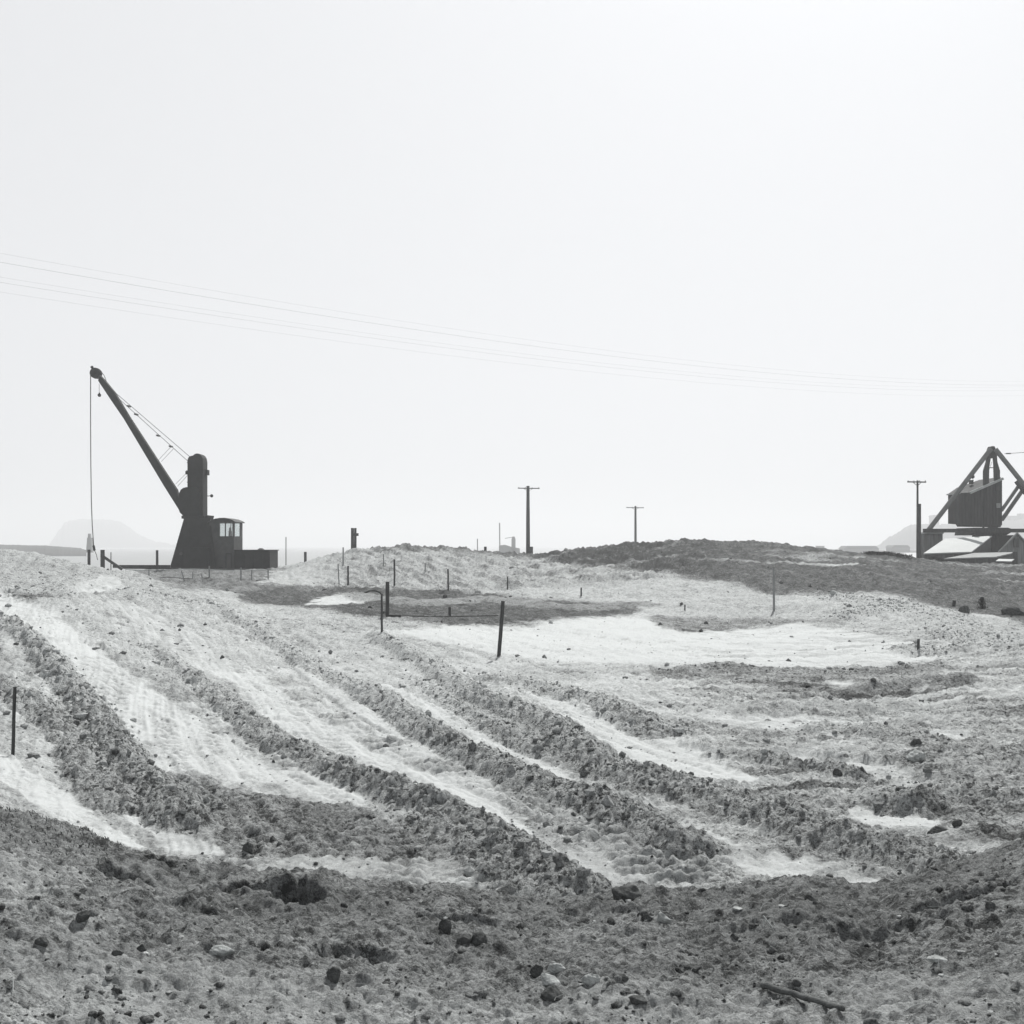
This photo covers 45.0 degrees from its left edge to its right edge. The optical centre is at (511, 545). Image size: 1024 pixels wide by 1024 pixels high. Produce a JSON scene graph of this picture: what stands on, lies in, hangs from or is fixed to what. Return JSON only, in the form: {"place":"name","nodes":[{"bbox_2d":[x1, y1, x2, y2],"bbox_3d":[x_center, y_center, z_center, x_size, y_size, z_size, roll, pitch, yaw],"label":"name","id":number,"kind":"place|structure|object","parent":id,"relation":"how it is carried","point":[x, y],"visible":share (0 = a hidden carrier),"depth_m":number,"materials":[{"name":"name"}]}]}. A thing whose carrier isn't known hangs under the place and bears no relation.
{"place":"outdoors","nodes":[
{"label":"outdoors","id":0,"kind":"place"},
{"bbox_2d":[0,544,85,555],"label":"headland","id":1,"kind":"structure","parent":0,"point":[46,550],"depth_m":581.41,"materials":[{"name":"grey stone"}]},
{"bbox_2d":[86,534,93,552],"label":"beacon tower","id":2,"kind":"structure","parent":1,"relation":"on","point":[89,543],"depth_m":600.00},
{"bbox_2d":[49,519,175,547],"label":"island","id":3,"kind":"structure","parent":0,"point":[109,533],"depth_m":3101.03,"materials":[{"name":"grey stone"}]},
{"bbox_2d":[52,547,915,570],"bbox_3d":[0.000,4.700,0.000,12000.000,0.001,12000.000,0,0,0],"label":"sea","id":4,"kind":"structure","parent":0,"point":[147,556],"depth_m":763.08,"materials":[{"name":"grey liquid"}]},
{"bbox_2d":[499,523,519,552],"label":"harbour structure","id":5,"kind":"object","parent":4,"relation":"on","point":[506,548],"visible":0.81,"depth_m":640.00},
{"bbox_2d":[0,538,1023,1023],"bbox_3d":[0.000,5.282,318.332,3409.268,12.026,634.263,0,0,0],"label":"ground","id":6,"kind":"structure","parent":0,"point":[964,696],"depth_m":17.28,"materials":[{"name":"soil"}]},
{"bbox_2d":[11,687,16,755],"bbox_3d":[-7.216,2.701,17.887,0.121,1.330,0.045,0,0,41],"label":"survey stake","id":7,"kind":"object","parent":6,"relation":"on","point":[13,721],"visible":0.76,"depth_m":17.87,"materials":[{"name":"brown wood"}]},
{"bbox_2d":[34,937,47,946],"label":"rock","id":8,"kind":"object","parent":6,"relation":"on","point":[42,941],"visible":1,"depth_m":6.40,"materials":[{"name":"grey stone"}]},
{"bbox_2d":[0,805,123,868],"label":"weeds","id":9,"kind":"object","parent":6,"relation":"on","point":[58,834],"visible":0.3,"depth_m":9.01,"materials":[{"name":"plant"}]},
{"bbox_2d":[76,910,89,922],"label":"rock","id":10,"kind":"object","parent":6,"relation":"on","point":[82,916],"visible":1,"depth_m":6.96,"materials":[{"name":"grey stone"}]},
{"bbox_2d":[87,550,90,564],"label":"mooring pile","id":11,"kind":"object","parent":6,"relation":"on","point":[88,557],"visible":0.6,"depth_m":111.90,"materials":[{"name":"black wood"}]},
{"bbox_2d":[100,550,104,567],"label":"mooring pile","id":12,"kind":"object","parent":6,"relation":"on","point":[102,559],"visible":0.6,"depth_m":110.86,"materials":[{"name":"grey wood"}]},
{"bbox_2d":[103,556,122,569],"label":"raking brace","id":13,"kind":"object","parent":12,"relation":"attached to","point":[113,563],"visible":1,"depth_m":110.69,"materials":[{"name":"grey wood"}]},
{"bbox_2d":[111,949,122,955],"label":"rock","id":14,"kind":"object","parent":6,"relation":"on","point":[116,952],"visible":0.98,"depth_m":6.40,"materials":[{"name":"grey stone"}]},
{"bbox_2d":[137,944,146,951],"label":"rock","id":15,"kind":"object","parent":6,"relation":"on","point":[141,948],"visible":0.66,"depth_m":6.75,"materials":[{"name":"grey stone"}]},
{"bbox_2d":[156,550,158,571],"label":"mooring pile","id":16,"kind":"object","parent":6,"relation":"on","point":[157,568],"visible":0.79,"depth_m":111.90,"materials":[{"name":"grey wood"}]},
{"bbox_2d":[90,366,278,568],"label":"dockside crane","id":17,"kind":"object","parent":6,"relation":"on","point":[202,542],"visible":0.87,"depth_m":118.30,"materials":[{"name":"metal"}]},
{"bbox_2d":[113,565,267,569],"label":"quay beam","id":18,"kind":"structure","parent":6,"relation":"on","point":[145,566],"depth_m":112.80,"materials":[{"name":"grey wood"}]},
{"bbox_2d":[125,566,273,580],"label":"wire fence","id":19,"kind":"object","parent":6,"relation":"on","point":[209,569],"visible":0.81,"depth_m":83.98,"materials":[{"name":"grey metal"}]},
{"bbox_2d":[208,945,235,956],"bbox_3d":[-1.603,2.248,6.843,0.146,0.077,0.100,0,0,0],"label":"rock","id":20,"kind":"object","parent":6,"relation":"on","point":[221,950],"visible":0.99,"depth_m":6.81,"materials":[{"name":"grey stone"}]},
{"bbox_2d":[242,842,253,853],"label":"clod","id":21,"kind":"object","parent":6,"relation":"on","point":[247,847],"visible":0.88,"depth_m":14.08,"materials":[{"name":"grey soil"}]},
{"bbox_2d":[326,967,340,983],"bbox_3d":[-0.932,2.251,6.461,0.072,0.110,0.060,0,0,29],"label":"rock","id":22,"kind":"object","parent":6,"relation":"on","point":[333,974],"visible":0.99,"depth_m":6.44,"materials":[{"name":"grey stone"}]},
{"bbox_2d":[342,547,343,565],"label":"survey stake","id":23,"kind":"object","parent":6,"relation":"on","point":[343,557],"visible":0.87,"depth_m":102.92,"materials":[{"name":"grey wood"}]},
{"bbox_2d":[347,566,348,584],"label":"survey stake","id":24,"kind":"object","parent":6,"relation":"on","point":[347,575],"visible":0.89,"depth_m":90.02,"materials":[{"name":"grey wood"}]},
{"bbox_2d":[351,528,358,548],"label":"double pile","id":25,"kind":"object","parent":6,"relation":"on","point":[354,534],"visible":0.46,"depth_m":127.90,"materials":[{"name":"black wood"}]},
{"bbox_2d":[364,590,381,593],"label":"bent pipe","id":26,"kind":"object","parent":6,"relation":"on","point":[373,591],"visible":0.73,"depth_m":73.49,"materials":[{"name":"grey metal"}]},
{"bbox_2d":[381,594,382,631],"bbox_3d":[-4.668,2.570,44.306,0.072,1.726,0.072,0,0,45],"label":"survey stake","id":27,"kind":"object","parent":6,"relation":"on","point":[381,612],"visible":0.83,"depth_m":44.29,"materials":[{"name":"grey wood"}]},
{"bbox_2d":[386,582,401,616],"bbox_3d":[-5.070,2.480,52.847,0.684,1.898,0.378,0,0,0],"label":"square post","id":28,"kind":"object","parent":6,"relation":"on","point":[387,604],"visible":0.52,"depth_m":52.88,"materials":[{"name":"grey wood"}]},
{"bbox_2d":[393,559,394,585],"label":"survey stake","id":29,"kind":"object","parent":6,"relation":"on","point":[394,572],"visible":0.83,"depth_m":83.80,"materials":[{"name":"grey wood"}]},
{"bbox_2d":[439,919,451,934],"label":"rock","id":30,"kind":"object","parent":6,"relation":"on","point":[445,926],"visible":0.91,"depth_m":7.74,"materials":[{"name":"grey stone"}]},
{"bbox_2d":[447,569,448,590],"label":"survey stake","id":31,"kind":"object","parent":6,"relation":"on","point":[448,579],"visible":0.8,"depth_m":79.02,"materials":[{"name":"grey wood"}]},
{"bbox_2d":[402,615,497,616],"bbox_3d":[-2.914,3.013,53.158,4.644,0.078,0.035,0,0,0],"label":"rail","id":32,"kind":"object","parent":6,"relation":"on","point":[450,616],"visible":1,"depth_m":53.14,"materials":[{"name":"black metal"}]},
{"bbox_2d":[457,933,471,944],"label":"rock","id":33,"kind":"object","parent":6,"relation":"on","point":[464,938],"visible":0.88,"depth_m":7.54,"materials":[{"name":"grey stone"}]},
{"bbox_2d":[471,931,486,945],"bbox_3d":[-0.205,2.425,7.592,0.099,0.104,0.087,0,0,36],"label":"rock","id":34,"kind":"object","parent":6,"relation":"on","point":[478,938],"visible":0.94,"depth_m":7.58,"materials":[{"name":"grey stone"}]},
{"bbox_2d":[497,601,504,656],"bbox_3d":[-0.362,2.759,38.672,0.270,2.076,0.124,0,0,0],"label":"survey stake","id":35,"kind":"object","parent":6,"relation":"on","point":[500,629],"visible":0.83,"depth_m":38.65,"materials":[{"name":"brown wood"}]},
{"bbox_2d":[0,806,1022,1023],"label":"loose clods","id":36,"kind":"object","parent":6,"relation":"on","point":[677,992],"visible":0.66,"depth_m":6.66,"materials":[{"name":"soil"}]},
{"bbox_2d":[0,541,1023,896],"bbox_3d":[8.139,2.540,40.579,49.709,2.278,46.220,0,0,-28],"label":"windrow clods","id":37,"kind":"object","parent":6,"relation":"on","point":[560,858],"visible":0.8,"depth_m":18.84,"materials":[{"name":"soil"}]},
{"bbox_2d":[3,809,1021,1023],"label":"pale pebbles","id":38,"kind":"object","parent":6,"relation":"on","point":[573,1020],"visible":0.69,"depth_m":6.81,"materials":[{"name":"stone"}]},
{"bbox_2d":[1,815,1023,1023],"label":"dry twigs","id":39,"kind":"object","parent":6,"relation":"on","point":[451,964],"visible":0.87,"depth_m":6.65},
{"bbox_2d":[518,486,539,553],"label":"utility pole","id":40,"kind":"object","parent":6,"relation":"on","point":[529,549],"visible":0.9,"depth_m":159.80,"materials":[{"name":"grey wood"}]},
{"bbox_2d":[530,964,543,977],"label":"rock","id":41,"kind":"object","parent":6,"relation":"on","point":[536,970],"visible":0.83,"depth_m":7.09,"materials":[{"name":"grey stone"}]},
{"bbox_2d":[541,973,560,986],"bbox_3d":[0.211,2.381,6.750,0.108,0.076,0.097,0,0,0],"label":"rock","id":42,"kind":"object","parent":6,"relation":"on","point":[548,979],"visible":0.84,"depth_m":6.73,"materials":[{"name":"white stone"}]},
{"bbox_2d":[540,984,562,1001],"bbox_3d":[0.212,2.354,6.442,0.116,0.124,0.097,0,0,25],"label":"rock","id":43,"kind":"object","parent":6,"relation":"on","point":[550,993],"visible":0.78,"depth_m":6.42,"materials":[{"name":"grey stone"}]},
{"bbox_2d":[547,963,565,973],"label":"rock","id":44,"kind":"object","parent":6,"relation":"on","point":[554,968],"visible":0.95,"depth_m":6.96,"materials":[{"name":"grey stone"}]},
{"bbox_2d":[581,974,599,985],"bbox_3d":[0.422,2.321,6.621,0.106,0.066,0.083,0,0,0],"label":"rock","id":45,"kind":"object","parent":6,"relation":"on","point":[590,979],"visible":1,"depth_m":6.60,"materials":[{"name":"grey stone"}]},
{"bbox_2d":[612,973,628,981],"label":"rock","id":46,"kind":"object","parent":6,"relation":"on","point":[625,978],"visible":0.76,"depth_m":6.62,"materials":[{"name":"grey stone"}]},
{"bbox_2d":[611,885,641,902],"bbox_3d":[0.844,2.570,9.067,0.225,0.166,0.174,0,0,0],"label":"clod","id":47,"kind":"object","parent":6,"relation":"on","point":[630,892],"visible":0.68,"depth_m":9.03,"materials":[{"name":"grey soil"}]},
{"bbox_2d":[626,506,643,541],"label":"utility pole","id":48,"kind":"object","parent":6,"relation":"on","point":[635,524],"visible":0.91,"depth_m":214.89,"materials":[{"name":"grey wood"}]},
{"bbox_2d":[628,995,646,1004],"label":"rock","id":49,"kind":"object","parent":6,"relation":"on","point":[637,999],"visible":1,"depth_m":6.22,"materials":[{"name":"grey stone"}]},
{"bbox_2d":[641,914,652,920],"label":"rock","id":50,"kind":"object","parent":6,"relation":"on","point":[647,917],"visible":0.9,"depth_m":8.18,"materials":[{"name":"grey stone"}]},
{"bbox_2d":[656,912,671,923],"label":"rock","id":51,"kind":"object","parent":6,"relation":"on","point":[664,918],"visible":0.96,"depth_m":8.13,"materials":[{"name":"grey stone"}]},
{"bbox_2d":[684,963,701,972],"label":"rock","id":52,"kind":"object","parent":6,"relation":"on","point":[695,968],"visible":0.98,"depth_m":6.93,"materials":[{"name":"grey stone"}]},
{"bbox_2d":[730,933,738,939],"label":"rock","id":53,"kind":"object","parent":6,"relation":"on","point":[734,936],"visible":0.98,"depth_m":7.67,"materials":[{"name":"grey stone"}]},
{"bbox_2d":[732,906,741,910],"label":"rock","id":54,"kind":"object","parent":6,"relation":"on","point":[735,908],"visible":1,"depth_m":8.55,"materials":[{"name":"white stone"}]},
{"bbox_2d":[763,915,771,927],"bbox_3d":[1.621,2.404,7.891,0.045,0.061,0.108,0,0,-19],"label":"forked stick","id":55,"kind":"object","parent":6,"relation":"on","point":[767,921],"visible":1,"depth_m":7.90,"materials":[{"name":"grey wood"}]},
{"bbox_2d":[773,568,774,610],"bbox_3d":[12.710,2.288,59.981,0.091,2.410,0.113,0,0,-45],"label":"survey stake","id":56,"kind":"object","parent":6,"relation":"on","point":[773,589],"visible":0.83,"depth_m":59.96,"materials":[{"name":"grey wood"}]},
{"bbox_2d":[792,979,801,986],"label":"rock","id":57,"kind":"object","parent":6,"relation":"on","point":[797,983],"visible":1,"depth_m":6.45,"materials":[{"name":"grey stone"}]},
{"bbox_2d":[760,982,844,1011],"bbox_3d":[1.456,2.265,6.212,0.037,0.089,0.570,0,0,-32],"label":"log","id":58,"kind":"object","parent":6,"relation":"on","point":[789,992],"visible":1,"depth_m":6.21,"materials":[{"name":"wood"}]},
{"bbox_2d":[804,894,817,900],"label":"rock","id":59,"kind":"object","parent":6,"relation":"on","point":[810,897],"visible":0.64,"depth_m":8.49,"materials":[{"name":"grey stone"}]},
{"bbox_2d":[833,768,842,776],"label":"clod","id":60,"kind":"object","parent":6,"relation":"on","point":[837,772],"visible":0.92,"depth_m":18.36,"materials":[{"name":"grey soil"}]},
{"bbox_2d":[863,550,912,559],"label":"scrub","id":61,"kind":"object","parent":6,"relation":"on","point":[897,555],"visible":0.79,"depth_m":104.40,"materials":[{"name":"grey plant"}]},
{"bbox_2d":[906,749,924,761],"bbox_3d":[6.352,3.352,19.499,0.347,0.283,0.269,0,0,0],"label":"rock","id":62,"kind":"object","parent":6,"relation":"on","point":[914,755],"visible":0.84,"depth_m":19.41,"materials":[{"name":"grey stone"}]},
{"bbox_2d":[910,739,921,745],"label":"clod","id":63,"kind":"object","parent":6,"relation":"on","point":[913,742],"visible":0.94,"depth_m":20.61,"materials":[{"name":"grey soil"}]},
{"bbox_2d":[907,480,925,557],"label":"utility pole","id":64,"kind":"object","parent":6,"relation":"on","point":[917,490],"visible":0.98,"depth_m":117.95,"materials":[{"name":"grey wood"}]},
{"bbox_2d":[917,639,919,649],"bbox_3d":[12.929,3.299,39.348,0.111,0.682,0.114,0,0,44],"label":"survey stake","id":65,"kind":"object","parent":6,"relation":"on","point":[918,643],"visible":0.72,"depth_m":39.31,"materials":[{"name":"grey wood"}]},
{"bbox_2d":[917,504,920,557],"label":"thick pile","id":66,"kind":"object","parent":6,"relation":"on","point":[918,530],"visible":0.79,"depth_m":117.25,"materials":[{"name":"black wood"}]},
{"bbox_2d":[928,556,945,561],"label":"scrub bush","id":67,"kind":"object","parent":6,"relation":"on","point":[940,559],"visible":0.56,"depth_m":116.92,"materials":[{"name":"grey plant"}]},
{"bbox_2d":[927,954,947,962],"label":"rock","id":68,"kind":"object","parent":6,"relation":"on","point":[933,958],"visible":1,"depth_m":6.60,"materials":[{"name":"white stone"}]},
{"bbox_2d":[927,825,947,833],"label":"rock","id":69,"kind":"object","parent":6,"relation":"on","point":[936,829],"visible":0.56,"depth_m":14.83,"materials":[{"name":"grey stone"}]},
{"bbox_2d":[952,819,961,827],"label":"rock","id":70,"kind":"object","parent":6,"relation":"on","point":[956,823],"visible":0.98,"depth_m":14.96,"materials":[{"name":"grey stone"}]},
{"bbox_2d":[923,536,991,561],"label":"white roof shed","id":71,"kind":"structure","parent":6,"relation":"on","point":[948,547],"depth_m":126.05,"materials":[{"name":"white metal"}]},
{"bbox_2d":[958,605,969,612],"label":"clod","id":72,"kind":"object","parent":6,"relation":"on","point":[964,609],"visible":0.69,"depth_m":59.23,"materials":[{"name":"grey soil"}]},
{"bbox_2d":[921,446,1023,557],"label":"stiffleg derrick","id":73,"kind":"object","parent":6,"relation":"on","point":[977,503],"visible":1,"depth_m":134.94,"materials":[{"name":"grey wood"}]},
{"bbox_2d":[944,552,1012,564],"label":"grey lean to","id":74,"kind":"object","parent":6,"relation":"on","point":[979,558],"visible":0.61,"depth_m":119.50,"materials":[{"name":"grey metal"}]},
{"bbox_2d":[977,597,987,608],"bbox_3d":[24.711,3.043,65.021,0.577,0.762,0.548,0,0,44],"label":"shrub","id":75,"kind":"object","parent":6,"relation":"on","point":[982,602],"visible":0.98,"depth_m":64.97,"materials":[{"name":"grey plant"}]},
{"bbox_2d":[985,901,995,908],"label":"rock","id":76,"kind":"object","parent":6,"relation":"on","point":[989,905],"visible":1,"depth_m":7.61,"materials":[{"name":"grey stone"}]},
{"bbox_2d":[996,559,1013,561],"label":"pale board","id":77,"kind":"object","parent":6,"relation":"on","point":[1004,560],"visible":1,"depth_m":117.80,"materials":[{"name":"white wood"}]},
{"bbox_2d":[998,532,1023,564],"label":"gabled hut","id":78,"kind":"object","parent":6,"relation":"on","point":[1015,543],"visible":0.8,"depth_m":126.10,"materials":[{"name":"grey wood"}]},
{"bbox_2d":[1013,538,1018,546],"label":"door","id":79,"kind":"structure","parent":78,"relation":"in","point":[1015,540],"depth_m":125.95,"materials":[{"name":"black wood"}]},
{"bbox_2d":[1001,605,1023,615],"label":"clod","id":80,"kind":"object","parent":6,"relation":"on","point":[1012,610],"visible":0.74,"depth_m":61.81,"materials":[{"name":"grey soil"}]},
{"bbox_2d":[1013,552,1017,564],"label":"dark post","id":81,"kind":"object","parent":6,"relation":"on","point":[1015,557],"visible":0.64,"depth_m":119.33,"materials":[{"name":"grey wood"}]},
{"bbox_2d":[1,253,1022,395],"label":"overhead wires","id":82,"kind":"object","parent":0,"point":[435,332],"visible":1,"depth_m":40.61,"materials":[{"name":"metal"}]},
{"bbox_2d":[0,0,1023,546],"label":"sky","id":83,"kind":"structure","parent":0,"point":[815,188],"materials":[{"name":"white"}]},
{"bbox_2d":[831,549,915,552],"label":"shore","id":84,"kind":"structure","parent":0,"point":[912,551],"depth_m":866.64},
{"bbox_2d":[838,546,878,551],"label":"building","id":85,"kind":"structure","parent":84,"relation":"on","point":[859,548],"depth_m":850.00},
{"bbox_2d":[886,545,909,551],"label":"building","id":86,"kind":"structure","parent":84,"relation":"on","point":[898,548],"depth_m":860.00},
{"bbox_2d":[877,519,1023,549],"bbox_3d":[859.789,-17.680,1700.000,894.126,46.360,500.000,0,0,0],"label":"hills","id":87,"kind":"structure","parent":0,"point":[905,535],"depth_m":1542.70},
{"bbox_2d":[928,515,938,523],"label":"building","id":88,"kind":"structure","parent":87,"relation":"on","point":[931,517],"depth_m":1693.62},
{"bbox_2d":[1008,516,1016,520],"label":"building","id":89,"kind":"structure","parent":87,"relation":"on","point":[1013,518],"depth_m":1690.00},
{"bbox_2d":[1017,513,1023,519],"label":"building","id":90,"kind":"structure","parent":87,"relation":"on","point":[1020,516],"depth_m":1691.73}
]}

